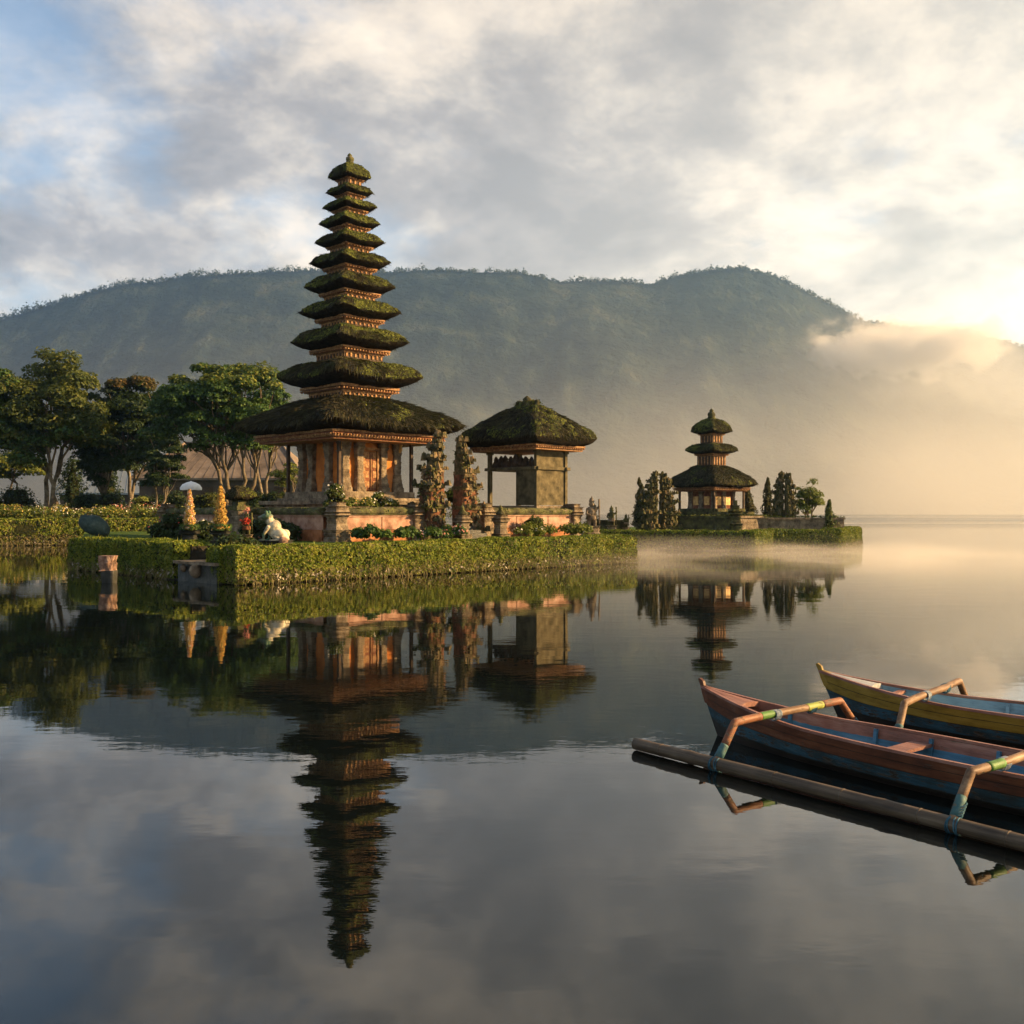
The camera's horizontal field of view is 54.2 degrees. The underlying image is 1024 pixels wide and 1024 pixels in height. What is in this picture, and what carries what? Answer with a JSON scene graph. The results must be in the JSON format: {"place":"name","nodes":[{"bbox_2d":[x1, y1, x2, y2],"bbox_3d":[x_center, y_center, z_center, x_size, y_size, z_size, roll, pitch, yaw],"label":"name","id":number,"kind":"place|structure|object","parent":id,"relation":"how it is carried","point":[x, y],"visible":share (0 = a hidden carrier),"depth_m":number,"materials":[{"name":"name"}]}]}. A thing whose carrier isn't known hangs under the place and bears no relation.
{"place":"outdoors","nodes":[
{"label":"outdoors","id":0,"kind":"place"},
{"bbox_2d":[61,508,107,517],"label":"garden wall","id":1,"kind":"structure","parent":0,"point":[75,509],"depth_m":76.72,"materials":[{"name":"brick"}]},
{"bbox_2d":[55,459,148,507],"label":"hall","id":2,"kind":"structure","parent":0,"point":[122,476],"depth_m":150.80,"materials":[{"name":"grey"}]},
{"bbox_2d":[131,442,297,517],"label":"hall","id":3,"kind":"structure","parent":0,"point":[200,469],"depth_m":118.80,"materials":[{"name":"brown"}]},
{"bbox_2d":[152,487,163,499],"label":"window","id":4,"kind":"structure","parent":3,"relation":"in","point":[159,489],"depth_m":118.73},
{"bbox_2d":[176,487,187,500],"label":"window","id":5,"kind":"structure","parent":3,"relation":"in","point":[184,493],"depth_m":118.73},
{"bbox_2d":[201,487,213,494],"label":"window","id":6,"kind":"structure","parent":3,"relation":"in","point":[204,489],"depth_m":118.73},
{"bbox_2d":[274,487,282,493],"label":"window","id":7,"kind":"structure","parent":3,"relation":"in","point":[280,489],"depth_m":118.73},
{"bbox_2d":[82,531,599,583],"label":"island ground","id":8,"kind":"structure","parent":0,"point":[197,552],"depth_m":37.97,"materials":[{"name":"green plant"}]},
{"bbox_2d":[78,515,109,536],"bbox_3d":[-18.371,0.581,44.019,1.440,0.891,0.942,28,-2,-4],"label":"boulder","id":9,"kind":"object","parent":8,"relation":"on","point":[94,525],"visible":0.98,"depth_m":43.72,"materials":[{"name":"grey stone"}]},
{"bbox_2d":[65,535,209,579],"bbox_3d":[-13.691,1.657,35.742,1.687,1.711,9.009,0,0,-45],"label":"hedge","id":10,"kind":"object","parent":8,"relation":"on","point":[144,557],"visible":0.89,"depth_m":34.40,"materials":[{"name":"green plant"}]},
{"bbox_2d":[145,512,183,538],"bbox_3d":[-13.954,0.575,41.034,2.134,1.186,1.557,0,0,0],"label":"shrub","id":11,"kind":"object","parent":8,"relation":"on","point":[171,521],"visible":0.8,"depth_m":40.66,"materials":[{"name":"green plant"}]},
{"bbox_2d":[177,489,200,539],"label":"flower tower","id":12,"kind":"structure","parent":8,"relation":"on","point":[189,530],"depth_m":36.06,"materials":[{"name":"plant"}]},
{"bbox_2d":[180,481,201,489],"bbox_3d":[-15.889,-0.210,49.500,1.019,2.660,1.019,0,0,0],"label":"parasol","id":13,"kind":"object","parent":8,"relation":"on","point":[191,485],"visible":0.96,"depth_m":49.14,"materials":[{"name":"white fabric"}]},
{"bbox_2d":[166,559,230,583],"bbox_3d":[-9.843,2.005,32.233,2.043,0.910,4.075,0,0,-45],"label":"stone landing","id":14,"kind":"object","parent":8,"relation":"on","point":[196,570],"visible":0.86,"depth_m":30.99,"materials":[{"name":"grey stone"}]},
{"bbox_2d":[196,519,213,541],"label":"shrub","id":15,"kind":"object","parent":8,"relation":"on","point":[204,534],"visible":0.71,"depth_m":36.87,"materials":[{"name":"green plant"}]},
{"bbox_2d":[208,486,232,543],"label":"flower tower","id":16,"kind":"structure","parent":8,"relation":"on","point":[220,527],"depth_m":35.44,"materials":[{"name":"plant"}]},
{"bbox_2d":[205,543,244,583],"bbox_3d":[-8.801,1.553,30.928,1.030,1.326,1.324,0,0,45],"label":"hedge","id":17,"kind":"object","parent":8,"relation":"on","point":[214,554],"visible":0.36,"depth_m":30.40,"materials":[{"name":"green plant"}]},
{"bbox_2d":[207,531,261,548],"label":"fern","id":18,"kind":"object","parent":8,"relation":"on","point":[229,539],"visible":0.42,"depth_m":32.28,"materials":[{"name":"green plant"}]},
{"bbox_2d":[155,503,326,541],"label":"enclosure wall","id":19,"kind":"structure","parent":8,"relation":"on","point":[312,522],"depth_m":39.26,"materials":[{"name":"pink stone"}]},
{"bbox_2d":[225,485,257,536],"bbox_3d":[-11.025,0.015,40.590,1.121,2.209,1.139,0,0,-45],"label":"shrine","id":20,"kind":"object","parent":8,"relation":"on","point":[241,497],"visible":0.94,"depth_m":40.34,"materials":[{"name":"stone"}]},
{"bbox_2d":[240,507,252,538],"bbox_3d":[-9.717,0.431,36.596,0.522,1.378,0.503,0,0,-10],"label":"guardian statue","id":21,"kind":"object","parent":8,"relation":"on","point":[245,522],"visible":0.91,"depth_m":36.51,"materials":[{"name":"stone"}]},
{"bbox_2d":[237,514,266,539],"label":"shrub","id":22,"kind":"object","parent":8,"relation":"on","point":[258,527],"visible":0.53,"depth_m":37.93,"materials":[{"name":"green plant"}]},
{"bbox_2d":[254,511,293,544],"bbox_3d":[-7.897,0.533,33.197,1.223,1.173,0.934,0,0,8],"label":"frog statue","id":23,"kind":"object","parent":8,"relation":"on","point":[275,531],"visible":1,"depth_m":33.00,"materials":[{"name":"stone"}]},
{"bbox_2d":[263,517,302,540],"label":"shrub","id":24,"kind":"object","parent":8,"relation":"on","point":[293,529],"visible":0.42,"depth_m":38.03,"materials":[{"name":"green plant"}]},
{"bbox_2d":[232,153,467,525],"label":"meru","id":25,"kind":"structure","parent":8,"relation":"on","point":[351,426],"depth_m":44.68,"materials":[{"name":"plant"}]},
{"bbox_2d":[363,447,379,490],"bbox_3d":[-6.330,-1.902,44.700,0.950,1.935,0.170,0,0,-45],"label":"door","id":26,"kind":"structure","parent":25,"relation":"in","point":[371,463],"depth_m":44.72,"materials":[{"name":"orange wood"}]},
{"bbox_2d":[322,502,425,541],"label":"enclosure wall","id":27,"kind":"structure","parent":8,"relation":"on","point":[343,520],"depth_m":38.39,"materials":[{"name":"pink stone"}]},
{"bbox_2d":[322,483,345,506],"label":"shrub","id":28,"kind":"object","parent":27,"relation":"on","point":[334,493],"visible":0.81,"depth_m":38.15,"materials":[{"name":"green plant"}]},
{"bbox_2d":[344,496,398,506],"bbox_3d":[-5.647,-0.414,39.571,2.874,0.538,0.899,0,0,-45],"label":"flower bed","id":29,"kind":"object","parent":27,"relation":"on","point":[368,501],"visible":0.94,"depth_m":39.35,"materials":[{"name":"green plant"}]},
{"bbox_2d":[371,491,385,506],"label":"shrub","id":30,"kind":"object","parent":29,"relation":"on","point":[377,496],"visible":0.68,"depth_m":39.96,"materials":[{"name":"green plant"}]},
{"bbox_2d":[350,523,467,539],"bbox_3d":[-4.015,0.737,38.320,1.874,0.666,5.012,0,0,45],"label":"flower bed","id":31,"kind":"object","parent":8,"relation":"on","point":[368,530],"visible":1,"depth_m":37.79,"materials":[{"name":"green plant"}]},
{"bbox_2d":[220,533,638,585],"bbox_3d":[-1.775,1.703,37.020,19.655,1.694,1.794,0,0,-45],"label":"hedge","id":32,"kind":"object","parent":8,"relation":"on","point":[254,564],"visible":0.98,"depth_m":34.65,"materials":[{"name":"green plant"}]},
{"bbox_2d":[410,429,451,539],"bbox_3d":[-3.240,-1.123,40.539,1.513,4.535,1.659,0,0,45],"label":"split gate half","id":33,"kind":"object","parent":8,"relation":"on","point":[431,485],"visible":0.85,"depth_m":40.37,"materials":[{"name":"stone"}]},
{"bbox_2d":[444,488,479,517],"bbox_3d":[-2.293,-0.491,45.685,1.587,1.551,1.825,0,0,37],"label":"shrub","id":34,"kind":"object","parent":8,"relation":"on","point":[449,493],"visible":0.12,"depth_m":45.29,"materials":[{"name":"green plant"}]},
{"bbox_2d":[451,505,473,538],"bbox_3d":[-1.988,0.419,40.207,0.722,1.402,0.708,0,0,45],"label":"pedestal","id":35,"kind":"object","parent":8,"relation":"on","point":[463,518],"visible":0.81,"depth_m":40.04,"materials":[{"name":"stone"}]},
{"bbox_2d":[447,526,486,538],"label":"stone steps","id":36,"kind":"structure","parent":8,"relation":"on","point":[477,534],"depth_m":41.02,"materials":[{"name":"beige stone"}]},
{"bbox_2d":[451,434,490,532],"bbox_3d":[-1.852,-1.059,42.011,1.605,4.362,1.548,0,0,-45],"label":"split gate half","id":37,"kind":"object","parent":8,"relation":"on","point":[465,487],"visible":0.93,"depth_m":41.62,"materials":[{"name":"stone"}]},
{"bbox_2d":[491,505,510,536],"bbox_3d":[-0.474,0.418,41.730,0.731,1.404,0.727,0,0,-45],"label":"pedestal","id":38,"kind":"object","parent":8,"relation":"on","point":[500,519],"visible":0.88,"depth_m":41.56,"materials":[{"name":"stone"}]},
{"bbox_2d":[462,396,597,508],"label":"pavilion","id":39,"kind":"structure","parent":8,"relation":"on","point":[550,439],"depth_m":46.64,"materials":[{"name":"plant"}]},
{"bbox_2d":[477,503,584,536],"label":"enclosure wall","id":40,"kind":"structure","parent":8,"relation":"on","point":[569,513],"depth_m":44.93,"materials":[{"name":"pink stone"}]},
{"bbox_2d":[524,515,543,536],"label":"shrub","id":41,"kind":"object","parent":8,"relation":"on","point":[533,520],"visible":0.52,"depth_m":43.99,"materials":[{"name":"green plant"}]},
{"bbox_2d":[513,521,593,535],"bbox_3d":[1.692,0.719,43.911,1.551,0.632,4.812,0,0,45],"label":"flower bed","id":42,"kind":"object","parent":8,"relation":"on","point":[530,528],"visible":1,"depth_m":43.98,"materials":[{"name":"green plant"}]},
{"bbox_2d":[584,496,599,535],"bbox_3d":[3.767,0.186,47.185,0.790,1.868,0.806,0,0,-15],"label":"guardian statue","id":43,"kind":"object","parent":8,"relation":"on","point":[591,511],"visible":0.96,"depth_m":47.05,"materials":[{"name":"stone"}]},
{"bbox_2d":[584,532,616,535],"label":"hedge","id":44,"kind":"object","parent":8,"relation":"on","point":[594,534],"visible":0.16,"depth_m":45.97,"materials":[{"name":"green plant"}]},
{"bbox_2d":[0,514,1023,1023],"bbox_3d":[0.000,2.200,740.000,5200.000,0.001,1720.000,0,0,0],"label":"lake","id":45,"kind":"structure","parent":0,"point":[440,798],"depth_m":7.52,"materials":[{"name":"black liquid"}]},
{"bbox_2d":[98,555,117,582],"bbox_3d":[-12.580,2.030,31.199,0.515,1.340,0.530,0,0,0],"label":"stone post","id":46,"kind":"object","parent":45,"relation":"in","point":[108,570],"visible":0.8,"depth_m":31.00,"materials":[{"name":"beige stone"}]},
{"bbox_2d":[631,678,1023,851],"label":"outrigger boat","id":47,"kind":"object","parent":45,"relation":"on","point":[961,772],"visible":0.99,"depth_m":8.22,"materials":[{"name":"blue paint"}]},
{"bbox_2d":[816,663,1023,749],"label":"outrigger boat","id":48,"kind":"object","parent":45,"relation":"on","point":[939,710],"visible":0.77,"depth_m":9.96,"materials":[{"name":"blue paint"}]},
{"bbox_2d":[0,268,1023,513],"bbox_3d":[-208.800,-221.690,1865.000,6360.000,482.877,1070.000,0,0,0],"label":"mountain","id":49,"kind":"structure","parent":0,"point":[850,414],"depth_m":1672.98,"materials":[{"name":"green plant"}]},
{"bbox_2d":[0,263,900,343],"bbox_3d":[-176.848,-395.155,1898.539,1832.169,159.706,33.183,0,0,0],"label":"forest","id":50,"kind":"object","parent":49,"relation":"on","point":[26,309],"visible":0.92,"depth_m":1895.16,"materials":[{"name":"green plant"}]},
{"bbox_2d":[0,0,1023,345],"label":"sky","id":51,"kind":"structure","parent":0,"point":[868,155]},
{"bbox_2d":[629,527,837,550],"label":"island ground","id":52,"kind":"structure","parent":0,"point":[721,550],"depth_m":57.08,"materials":[{"name":"green plant"}]},
{"bbox_2d":[584,498,598,525],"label":"shrub","id":53,"kind":"object","parent":52,"relation":"on","point":[597,516],"visible":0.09,"depth_m":60.88,"materials":[{"name":"green plant"}]},
{"bbox_2d":[596,520,623,531],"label":"wall","id":54,"kind":"structure","parent":52,"relation":"on","point":[604,523],"depth_m":60.14,"materials":[{"name":"stone"}]},
{"bbox_2d":[606,505,616,531],"bbox_3d":[5.925,0.396,59.498,0.676,1.609,0.682,0,0,0],"label":"guardian statue","id":55,"kind":"object","parent":52,"relation":"on","point":[611,514],"visible":0.96,"depth_m":59.37,"materials":[{"name":"stone"}]},
{"bbox_2d":[622,514,629,529],"bbox_3d":[6.837,0.639,59.997,0.469,1.121,0.474,0,0,20],"label":"guardian statue","id":56,"kind":"object","parent":52,"relation":"on","point":[626,521],"visible":0.93,"depth_m":59.91,"materials":[{"name":"stone"}]},
{"bbox_2d":[630,477,644,526],"bbox_3d":[8.017,-0.456,62.544,1.283,3.511,1.277,0,0,-36],"label":"cypress","id":57,"kind":"object","parent":52,"relation":"on","point":[637,506],"visible":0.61,"depth_m":62.30,"materials":[{"name":"green plant"}]},
{"bbox_2d":[634,470,661,531],"bbox_3d":[8.241,-0.662,60.319,1.427,3.756,1.423,0,0,-12],"label":"split gate half","id":58,"kind":"object","parent":52,"relation":"on","point":[649,512],"visible":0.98,"depth_m":60.07,"materials":[{"name":"stone"}]},
{"bbox_2d":[657,471,682,530],"bbox_3d":[9.570,-0.642,60.980,1.495,3.725,1.301,0,0,-12],"label":"split gate half","id":59,"kind":"object","parent":52,"relation":"on","point":[668,517],"visible":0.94,"depth_m":60.63,"materials":[{"name":"stone"}]},
{"bbox_2d":[599,528,753,551],"bbox_3d":[9.121,1.728,57.459,9.313,1.648,1.876,0,0,15],"label":"hedge","id":60,"kind":"object","parent":52,"relation":"on","point":[686,540],"visible":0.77,"depth_m":56.67,"materials":[{"name":"green plant"}]},
{"bbox_2d":[670,409,757,515],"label":"meru","id":61,"kind":"structure","parent":52,"relation":"on","point":[711,483],"depth_m":63.22,"materials":[{"name":"plant"}]},
{"bbox_2d":[658,500,774,531],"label":"enclosure wall","id":62,"kind":"structure","parent":52,"relation":"on","point":[735,519],"depth_m":60.51,"materials":[{"name":"stone"}]},
{"bbox_2d":[745,488,757,514],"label":"cypress","id":63,"kind":"object","parent":52,"relation":"on","point":[749,506],"visible":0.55,"depth_m":66.78,"materials":[{"name":"green plant"}]},
{"bbox_2d":[739,528,774,550],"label":"hedge","id":64,"kind":"object","parent":52,"relation":"on","point":[762,540],"visible":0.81,"depth_m":57.03,"materials":[{"name":"green plant"}]},
{"bbox_2d":[760,477,772,514],"bbox_3d":[16.070,-0.463,62.982,0.989,3.525,0.807,0,0,-39],"label":"cypress","id":65,"kind":"object","parent":52,"relation":"on","point":[767,504],"visible":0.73,"depth_m":62.89,"materials":[{"name":"green plant"}]},
{"bbox_2d":[767,471,784,517],"bbox_3d":[16.413,-0.671,61.868,1.010,3.814,1.063,0,0,-12],"label":"split gate half","id":66,"kind":"object","parent":52,"relation":"on","point":[777,501],"visible":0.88,"depth_m":61.73,"materials":[{"name":"stone"}]},
{"bbox_2d":[783,472,799,526],"bbox_3d":[17.223,-0.630,61.681,1.002,3.705,0.927,0,0,-12],"label":"split gate half","id":67,"kind":"object","parent":52,"relation":"on","point":[790,502],"visible":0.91,"depth_m":61.42,"materials":[{"name":"stone"}]},
{"bbox_2d":[755,515,844,530],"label":"enclosure wall","id":68,"kind":"structure","parent":52,"relation":"on","point":[794,523],"depth_m":61.23,"materials":[{"name":"stone"}]},
{"bbox_2d":[767,527,839,548],"bbox_3d":[17.267,1.703,59.531,4.360,1.681,1.754,0,0,-7],"label":"hedge","id":69,"kind":"object","parent":52,"relation":"on","point":[791,538],"visible":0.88,"depth_m":59.02,"materials":[{"name":"green plant"}]},
{"bbox_2d":[794,478,824,517],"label":"tree","id":70,"kind":"object","parent":52,"relation":"on","point":[811,499],"visible":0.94,"depth_m":65.76,"materials":[{"name":"green plant"}]},
{"bbox_2d":[822,499,841,527],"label":"shrub","id":71,"kind":"object","parent":52,"relation":"on","point":[829,517],"visible":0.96,"depth_m":61.30,"materials":[{"name":"green plant"}]},
{"bbox_2d":[820,525,864,548],"bbox_3d":[20.926,1.681,62.870,1.745,1.742,7.815,0,0,28],"label":"hedge","id":72,"kind":"object","parent":52,"relation":"on","point":[850,536],"visible":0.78,"depth_m":62.08,"materials":[{"name":"green plant"}]},
{"bbox_2d":[867,321,1023,402],"bbox_3d":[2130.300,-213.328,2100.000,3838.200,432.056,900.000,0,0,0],"label":"cloud bank","id":73,"kind":"structure","parent":0,"point":[996,365],"depth_m":2169.75,"materials":[{"name":"white"}]},
{"bbox_2d":[869,320,1023,347],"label":"forest","id":74,"kind":"object","parent":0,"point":[953,328],"visible":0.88,"depth_m":2246.20,"materials":[{"name":"green plant"}]},
{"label":"shore ground","id":75,"kind":"structure","parent":0,"visible":0},
{"bbox_2d":[0,505,28,518],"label":"shrub","id":76,"kind":"object","parent":75,"relation":"on","point":[16,515],"visible":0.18,"depth_m":73.79,"materials":[{"name":"green plant"}]},
{"bbox_2d":[0,483,43,518],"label":"shrub","id":77,"kind":"object","parent":75,"relation":"on","point":[21,498],"visible":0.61,"depth_m":87.41,"materials":[{"name":"green plant"}]},
{"bbox_2d":[0,450,52,489],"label":"tree","id":78,"kind":"object","parent":75,"relation":"on","point":[7,472],"visible":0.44,"depth_m":94.27,"materials":[{"name":"green plant"}]},
{"bbox_2d":[0,346,122,510],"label":"tree","id":79,"kind":"object","parent":75,"relation":"on","point":[31,425],"visible":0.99,"depth_m":81.99,"materials":[{"name":"green plant"}]},
{"bbox_2d":[56,457,89,507],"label":"conifer","id":80,"kind":"object","parent":75,"relation":"on","point":[72,487],"visible":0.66,"depth_m":95.46,"materials":[{"name":"green plant"}]},
{"bbox_2d":[0,517,158,545],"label":"hedge","id":81,"kind":"object","parent":75,"relation":"on","point":[38,531],"visible":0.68,"depth_m":65.82,"materials":[{"name":"green plant"}]},
{"bbox_2d":[0,502,159,517],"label":"flower bed","id":82,"kind":"object","parent":75,"relation":"on","point":[109,510],"visible":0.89,"depth_m":70.78,"materials":[{"name":"green plant"}]},
{"bbox_2d":[55,492,111,517],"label":"shrub","id":83,"kind":"object","parent":75,"relation":"on","point":[80,500],"visible":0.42,"depth_m":92.19,"materials":[{"name":"green plant"}]},
{"bbox_2d":[75,448,121,515],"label":"tree","id":84,"kind":"object","parent":75,"relation":"on","point":[102,481],"visible":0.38,"depth_m":91.52,"materials":[{"name":"green plant"}]},
{"bbox_2d":[82,490,126,517],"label":"shrub","id":85,"kind":"object","parent":75,"relation":"on","point":[108,499],"visible":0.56,"depth_m":91.51,"materials":[{"name":"green plant"}]},
{"bbox_2d":[97,470,125,504],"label":"conifer","id":86,"kind":"object","parent":75,"relation":"on","point":[111,489],"visible":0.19,"depth_m":96.81,"materials":[{"name":"green plant"}]},
{"bbox_2d":[66,372,186,517],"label":"tree","id":87,"kind":"object","parent":75,"relation":"on","point":[125,404],"visible":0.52,"depth_m":86.68,"materials":[{"name":"green plant"}]},
{"bbox_2d":[130,496,149,518],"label":"shrub","id":88,"kind":"object","parent":75,"relation":"on","point":[141,500],"visible":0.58,"depth_m":76.27,"materials":[{"name":"green plant"}]},
{"bbox_2d":[122,493,168,519],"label":"shrub","id":89,"kind":"object","parent":75,"relation":"on","point":[160,500],"visible":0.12,"depth_m":89.64,"materials":[{"name":"green plant"}]},
{"bbox_2d":[110,498,184,516],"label":"flower bed","id":90,"kind":"object","parent":75,"relation":"on","point":[126,508],"visible":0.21,"depth_m":75.76,"materials":[{"name":"green plant"}]},
{"bbox_2d":[135,431,190,517],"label":"tree","id":91,"kind":"object","parent":75,"relation":"on","point":[159,466],"visible":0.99,"depth_m":78.65,"materials":[{"name":"green plant"}]},
{"bbox_2d":[158,490,193,517],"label":"shrub","id":92,"kind":"object","parent":75,"relation":"on","point":[175,499],"visible":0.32,"depth_m":85.09,"materials":[{"name":"green plant"}]},
{"bbox_2d":[193,492,225,507],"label":"shrub","id":93,"kind":"object","parent":75,"relation":"on","point":[206,500],"visible":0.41,"depth_m":83.32,"materials":[{"name":"green plant"}]},
{"bbox_2d":[134,360,286,506],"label":"tree","id":94,"kind":"object","parent":75,"relation":"on","point":[185,401],"visible":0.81,"depth_m":80.54,"materials":[{"name":"green plant"}]},
{"bbox_2d":[224,386,292,494],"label":"tree","id":95,"kind":"object","parent":75,"relation":"on","point":[277,395],"visible":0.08,"depth_m":91.67,"materials":[{"name":"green plant"}]},
{"bbox_2d":[249,490,282,507],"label":"shrub","id":96,"kind":"object","parent":75,"relation":"on","point":[271,496],"visible":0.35,"depth_m":83.58,"materials":[{"name":"green plant"}]},
{"bbox_2d":[267,462,297,497],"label":"tree","id":97,"kind":"object","parent":75,"relation":"on","point":[281,475],"visible":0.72,"depth_m":79.72,"materials":[{"name":"green plant"}]}
]}

